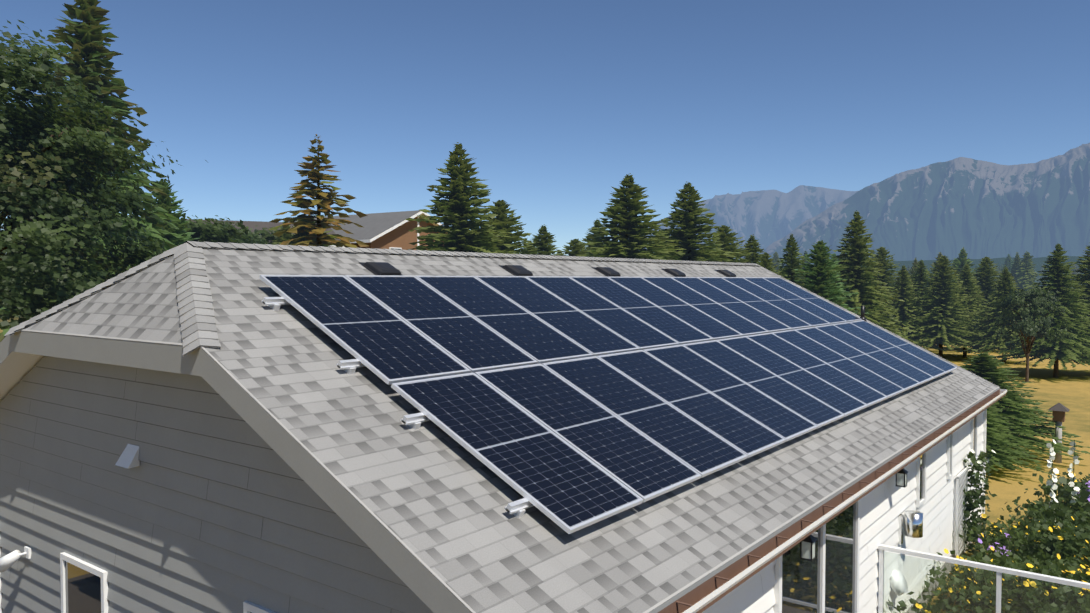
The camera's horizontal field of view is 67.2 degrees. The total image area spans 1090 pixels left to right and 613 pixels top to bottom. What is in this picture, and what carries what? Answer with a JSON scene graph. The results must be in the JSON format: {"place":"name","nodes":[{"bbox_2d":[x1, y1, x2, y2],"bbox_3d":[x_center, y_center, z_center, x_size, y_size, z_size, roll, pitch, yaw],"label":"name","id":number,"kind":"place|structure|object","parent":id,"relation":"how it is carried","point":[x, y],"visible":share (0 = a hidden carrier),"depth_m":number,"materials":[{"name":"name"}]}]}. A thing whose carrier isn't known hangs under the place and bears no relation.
{"place":"outdoors","nodes":[
{"label":"outdoors","id":0,"kind":"place"},
{"bbox_2d":[0,296,1089,612],"bbox_3d":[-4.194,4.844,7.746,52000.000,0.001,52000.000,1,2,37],"label":"ground","id":1,"kind":"structure","parent":0,"point":[1068,388],"depth_m":28.82,"materials":[{"name":"plant"}]},
{"bbox_2d":[0,20,181,329],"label":"tree","id":2,"kind":"object","parent":1,"relation":"on","point":[32,182],"visible":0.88,"depth_m":15.76,"materials":[{"name":"green plant"}]},
{"bbox_2d":[0,0,182,341],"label":"conifer","id":3,"kind":"object","parent":1,"relation":"on","point":[86,43],"visible":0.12,"depth_m":26.75,"materials":[{"name":"green plant"}]},
{"bbox_2d":[139,179,198,254],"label":"conifer","id":4,"kind":"object","parent":1,"relation":"on","point":[164,202],"visible":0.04,"depth_m":29.60,"materials":[{"name":"green plant"}]},
{"bbox_2d":[127,212,251,243],"bbox_3d":[-15.046,0.153,31.992,7.854,7.788,9.093,-1,2,-28],"label":"broadleaf","id":5,"kind":"object","parent":1,"relation":"on","point":[215,232],"visible":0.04,"depth_m":32.32,"materials":[{"name":"green plant"}]},
{"bbox_2d":[179,222,266,244],"bbox_3d":[-15.010,0.034,36.680,8.191,7.717,7.074,0,2,-11],"label":"broadleaf","id":6,"kind":"object","parent":1,"relation":"on","point":[244,238],"visible":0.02,"depth_m":36.67,"materials":[{"name":"green plant"}]},
{"bbox_2d":[224,224,282,244],"bbox_3d":[-16.330,-0.299,42.627,7.325,7.990,8.481,1,2,15],"label":"broadleaf","id":7,"kind":"object","parent":1,"relation":"on","point":[266,235],"depth_m":41.80,"materials":[{"name":"green plant"}]},
{"bbox_2d":[185,219,343,246],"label":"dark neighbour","id":8,"kind":"structure","parent":1,"relation":"on","point":[257,225],"depth_m":52.07,"materials":[{"name":"green plant"}]},
{"bbox_2d":[271,217,294,244],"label":"conifer","id":9,"kind":"object","parent":1,"relation":"on","point":[284,235],"depth_m":41.67,"materials":[{"name":"green plant"}]},
{"bbox_2d":[279,218,333,246],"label":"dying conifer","id":10,"kind":"object","parent":1,"relation":"on","point":[299,234],"visible":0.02,"depth_m":32.32,"materials":[{"name":"plant"}]},
{"bbox_2d":[267,134,368,247],"bbox_3d":[-8.423,-1.192,30.781,9.420,10.546,8.451,0,2,14],"label":"dying conifer","id":11,"kind":"object","parent":1,"relation":"on","point":[323,201],"visible":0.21,"depth_m":30.59,"materials":[{"name":"orange plant"}]},
{"bbox_2d":[296,210,447,249],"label":"neighboring house","id":12,"kind":"structure","parent":1,"relation":"on","point":[387,230],"depth_m":56.17,"materials":[{"name":"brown wood"}]},
{"bbox_2d":[405,142,521,253],"bbox_3d":[-3.631,-1.388,33.845,9.322,10.736,9.548,0,2,-9],"label":"conifer","id":13,"kind":"object","parent":1,"relation":"on","point":[457,212],"visible":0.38,"depth_m":33.32,"materials":[{"name":"green plant"}]},
{"bbox_2d":[0,356,986,612],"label":"house walls","id":14,"kind":"structure","parent":1,"relation":"on","point":[212,502],"depth_m":7.86,"materials":[{"name":"paint"}]},
{"bbox_2d":[0,444,922,595],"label":"wall fixtures","id":15,"kind":"object","parent":14,"relation":"attached to","point":[913,519],"depth_m":9.52,"materials":[{"name":"grey metal"}]},
{"bbox_2d":[0,415,977,612],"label":"window frames","id":16,"kind":"structure","parent":14,"relation":"attached to","point":[826,580],"depth_m":8.81,"materials":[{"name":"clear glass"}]},
{"bbox_2d":[0,248,999,612],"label":"roof","id":17,"kind":"structure","parent":14,"relation":"on","point":[428,520],"depth_m":6.60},
{"bbox_2d":[4,241,759,356],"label":"ridge cap shingles","id":18,"kind":"object","parent":17,"relation":"on","point":[196,313],"visible":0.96,"depth_m":8.26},
{"bbox_2d":[259,275,956,533],"bbox_3d":[2.671,0.472,12.010,3.675,1.824,13.470,1,2,37],"label":"solar array","id":19,"kind":"object","parent":17,"relation":"on","point":[569,404],"visible":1,"depth_m":8.76,"materials":[{"name":"blue glass"}]},
{"bbox_2d":[359,262,866,321],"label":"roof vents","id":20,"kind":"object","parent":17,"relation":"on","point":[380,268],"visible":0.85,"depth_m":11.61,"materials":[{"name":"grey metal"}]},
{"bbox_2d":[658,389,1006,612],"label":"gutter","id":21,"kind":"object","parent":17,"relation":"attached to","point":[705,595],"visible":1,"depth_m":7.55,"materials":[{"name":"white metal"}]},
{"bbox_2d":[478,200,547,254],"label":"conifer","id":22,"kind":"object","parent":1,"relation":"on","point":[505,221],"visible":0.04,"depth_m":36.43,"materials":[{"name":"green plant"}]},
{"bbox_2d":[529,224,563,255],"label":"conifer","id":23,"kind":"object","parent":1,"relation":"on","point":[544,241],"visible":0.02,"depth_m":39.75,"materials":[{"name":"green plant"}]},
{"bbox_2d":[556,239,588,255],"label":"tree","id":24,"kind":"object","parent":1,"relation":"on","point":[574,247],"depth_m":40.59,"materials":[{"name":"green plant"}]},
{"bbox_2d":[582,218,609,254],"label":"conifer","id":25,"kind":"object","parent":1,"relation":"on","point":[597,224],"visible":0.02,"depth_m":43.58,"materials":[{"name":"green plant"}]},
{"bbox_2d":[576,173,685,260],"bbox_3d":[3.778,-0.953,35.857,10.016,9.733,10.260,-2,3,-41],"label":"conifer","id":26,"kind":"object","parent":1,"relation":"on","point":[629,230],"visible":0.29,"depth_m":35.36,"materials":[{"name":"green plant"}]},
{"bbox_2d":[646,182,741,261],"bbox_3d":[6.499,-0.927,37.623,9.536,9.565,9.768,1,2,38],"label":"conifer","id":27,"kind":"object","parent":1,"relation":"on","point":[690,219],"visible":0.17,"depth_m":37.02,"materials":[{"name":"green plant"}]},
{"bbox_2d":[712,225,760,265],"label":"conifer","id":28,"kind":"object","parent":1,"relation":"on","point":[726,237],"visible":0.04,"depth_m":40.75,"materials":[{"name":"green plant"}]},
{"bbox_2d":[734,234,773,271],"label":"conifer","id":29,"kind":"object","parent":1,"relation":"on","point":[754,257],"visible":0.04,"depth_m":42.38,"materials":[{"name":"green plant"}]},
{"bbox_2d":[757,252,780,274],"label":"conifer","id":30,"kind":"object","parent":1,"relation":"on","point":[766,263],"visible":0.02,"depth_m":39.47,"materials":[{"name":"green plant"}]},
{"bbox_2d":[770,252,782,275],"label":"conifer","id":31,"kind":"object","parent":1,"relation":"on","point":[775,257],"visible":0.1,"depth_m":213.27,"materials":[{"name":"green plant"}]},
{"bbox_2d":[776,233,807,284],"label":"conifer","id":32,"kind":"object","parent":1,"relation":"on","point":[790,261],"visible":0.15,"depth_m":41.02,"materials":[{"name":"green plant"}]},
{"bbox_2d":[798,251,810,278],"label":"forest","id":33,"kind":"object","parent":1,"relation":"on","point":[805,261],"visible":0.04,"depth_m":121.19,"materials":[{"name":"green plant"}]},
{"bbox_2d":[794,240,869,314],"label":"conifer","id":34,"kind":"object","parent":1,"relation":"on","point":[820,267],"visible":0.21,"depth_m":31.07,"materials":[{"name":"green plant"}]},
{"bbox_2d":[824,210,917,342],"bbox_3d":[15.498,-0.538,41.098,6.484,8.558,6.330,1,2,38],"label":"conifer","id":35,"kind":"object","parent":1,"relation":"on","point":[856,263],"visible":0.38,"depth_m":40.67,"materials":[{"name":"green plant"}]},
{"bbox_2d":[861,247,923,333],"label":"conifer","id":36,"kind":"object","parent":1,"relation":"on","point":[882,252],"visible":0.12,"depth_m":55.21,"materials":[{"name":"green plant"}]},
{"bbox_2d":[881,265,945,351],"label":"conifer","id":37,"kind":"object","parent":1,"relation":"on","point":[902,286],"visible":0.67,"depth_m":52.77,"materials":[{"name":"green plant"}]},
{"bbox_2d":[909,258,918,277],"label":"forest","id":38,"kind":"object","parent":1,"relation":"on","point":[912,269],"visible":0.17,"depth_m":93.07,"materials":[{"name":"green plant"}]},
{"bbox_2d":[910,260,956,347],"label":"conifer","id":39,"kind":"object","parent":1,"relation":"on","point":[919,277],"visible":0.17,"depth_m":57.16,"materials":[{"name":"green plant"}]},
{"bbox_2d":[930,252,942,277],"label":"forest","id":40,"kind":"object","parent":1,"relation":"on","point":[940,254],"visible":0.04,"depth_m":105.89,"materials":[{"name":"green plant"}]},
{"bbox_2d":[901,255,984,357],"bbox_3d":[25.381,0.044,52.497,5.831,6.643,6.351,2,3,42],"label":"conifer","id":41,"kind":"object","parent":1,"relation":"on","point":[942,303],"visible":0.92,"depth_m":51.78,"materials":[{"name":"green plant"}]},
{"bbox_2d":[949,247,974,291],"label":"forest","id":42,"kind":"object","parent":1,"relation":"on","point":[960,262],"visible":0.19,"depth_m":97.91,"materials":[{"name":"green plant"}]},
{"bbox_2d":[930,264,1009,357],"bbox_3d":[27.366,0.276,53.336,5.244,6.124,5.120,0,2,-3],"label":"conifer","id":43,"kind":"object","parent":1,"relation":"on","point":[969,282],"visible":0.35,"depth_m":53.03,"materials":[{"name":"green plant"}]},
{"bbox_2d":[877,544,1089,612],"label":"railing","id":44,"kind":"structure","parent":1,"relation":"on","point":[999,570],"depth_m":9.94,"materials":[{"name":"white glass"}]},
{"bbox_2d":[886,439,1089,612],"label":"garden bed","id":45,"kind":"object","parent":1,"relation":"on","point":[1054,531],"visible":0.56,"depth_m":13.05,"materials":[{"name":"green plant"}]},
{"bbox_2d":[955,467,967,557],"bbox_3d":[7.447,3.666,14.652,0.038,1.440,0.870,1,2,37],"label":"lattice","id":46,"kind":"object","parent":45,"relation":"attached to","point":[961,484],"visible":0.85,"depth_m":14.53,"materials":[{"name":"white wood"}]},
{"bbox_2d":[972,257,1017,350],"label":"conifer","id":47,"kind":"object","parent":1,"relation":"on","point":[983,272],"visible":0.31,"depth_m":57.94,"materials":[{"name":"green plant"}]},
{"bbox_2d":[958,267,1037,362],"bbox_3d":[28.033,0.526,49.818,5.015,5.856,4.896,2,3,43],"label":"conifer","id":48,"kind":"object","parent":1,"relation":"on","point":[1005,285],"visible":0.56,"depth_m":49.66,"materials":[{"name":"green plant"}]},
{"bbox_2d":[998,254,1013,276],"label":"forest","id":49,"kind":"object","parent":1,"relation":"on","point":[1010,261],"visible":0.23,"depth_m":233.78,"materials":[{"name":"green plant"}]},
{"bbox_2d":[1010,252,1021,286],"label":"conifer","id":50,"kind":"object","parent":1,"relation":"on","point":[1017,260],"visible":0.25,"depth_m":155.05,"materials":[{"name":"green plant"}]},
{"bbox_2d":[986,404,1051,474],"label":"conifer tree","id":51,"kind":"object","parent":1,"relation":"on","point":[992,431],"visible":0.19,"depth_m":21.11,"materials":[{"name":"green plant"}]},
{"bbox_2d":[957,353,1089,465],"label":"conifer tree","id":52,"kind":"object","parent":1,"relation":"on","point":[1016,411],"visible":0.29,"depth_m":23.10,"materials":[{"name":"green plant"}]},
{"bbox_2d":[1013,251,1038,292],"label":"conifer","id":53,"kind":"object","parent":1,"relation":"on","point":[1025,278],"visible":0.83,"depth_m":152.63,"materials":[{"name":"green plant"}]},
{"bbox_2d":[989,286,1078,381],"bbox_3d":[23.960,1.381,40.324,3.287,4.780,3.805,-1,2,-36],"label":"broadleaf","id":54,"kind":"object","parent":1,"relation":"on","point":[1022,301],"visible":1,"depth_m":40.08,"materials":[{"name":"green plant"}]},
{"bbox_2d":[1037,264,1043,282],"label":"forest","id":55,"kind":"object","parent":1,"relation":"on","point":[1042,268],"visible":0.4,"depth_m":410.53,"materials":[{"name":"green plant"}]},
{"bbox_2d":[993,243,1089,377],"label":"conifer","id":56,"kind":"object","parent":1,"relation":"on","point":[1066,350],"visible":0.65,"depth_m":41.97,"materials":[{"name":"green plant"}]},
{"bbox_2d":[1049,403,1069,462],"bbox_3d":[14.287,3.507,22.811,0.480,1.680,0.480,1,2,37],"label":"feeder post","id":57,"kind":"object","parent":1,"relation":"on","point":[1059,410],"visible":0.94,"depth_m":22.74,"materials":[{"name":"wood"}]},
{"bbox_2d":[1033,245,1089,360],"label":"conifer","id":58,"kind":"object","parent":1,"relation":"on","point":[1084,280],"visible":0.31,"depth_m":43.12,"materials":[{"name":"green plant"}]},
{"bbox_2d":[1069,264,1081,288],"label":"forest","id":59,"kind":"object","parent":1,"relation":"on","point":[1074,273],"visible":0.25,"depth_m":271.11,"materials":[{"name":"green plant"}]},
{"bbox_2d":[0,0,1089,255],"label":"sky","id":60,"kind":"structure","parent":0,"point":[554,102],"materials":[{"name":"blue"}]},
{"bbox_2d":[645,185,857,259],"bbox_3d":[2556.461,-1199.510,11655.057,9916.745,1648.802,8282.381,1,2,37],"label":"mountain range","id":61,"kind":"structure","parent":0,"point":[766,218],"depth_m":12541.65,"materials":[{"name":"grey stone"}]},
{"bbox_2d":[759,143,1089,265],"bbox_3d":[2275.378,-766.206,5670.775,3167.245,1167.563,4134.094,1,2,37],"label":"mountain","id":62,"kind":"structure","parent":0,"point":[974,208],"depth_m":5091.88,"materials":[{"name":"grey stone"}]},
{"bbox_2d":[783,256,1086,279],"bbox_3d":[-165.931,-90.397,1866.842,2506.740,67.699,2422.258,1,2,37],"label":"forest hills","id":63,"kind":"structure","parent":0,"point":[1038,262],"depth_m":1439.36,"materials":[{"name":"green plant"}]}
]}

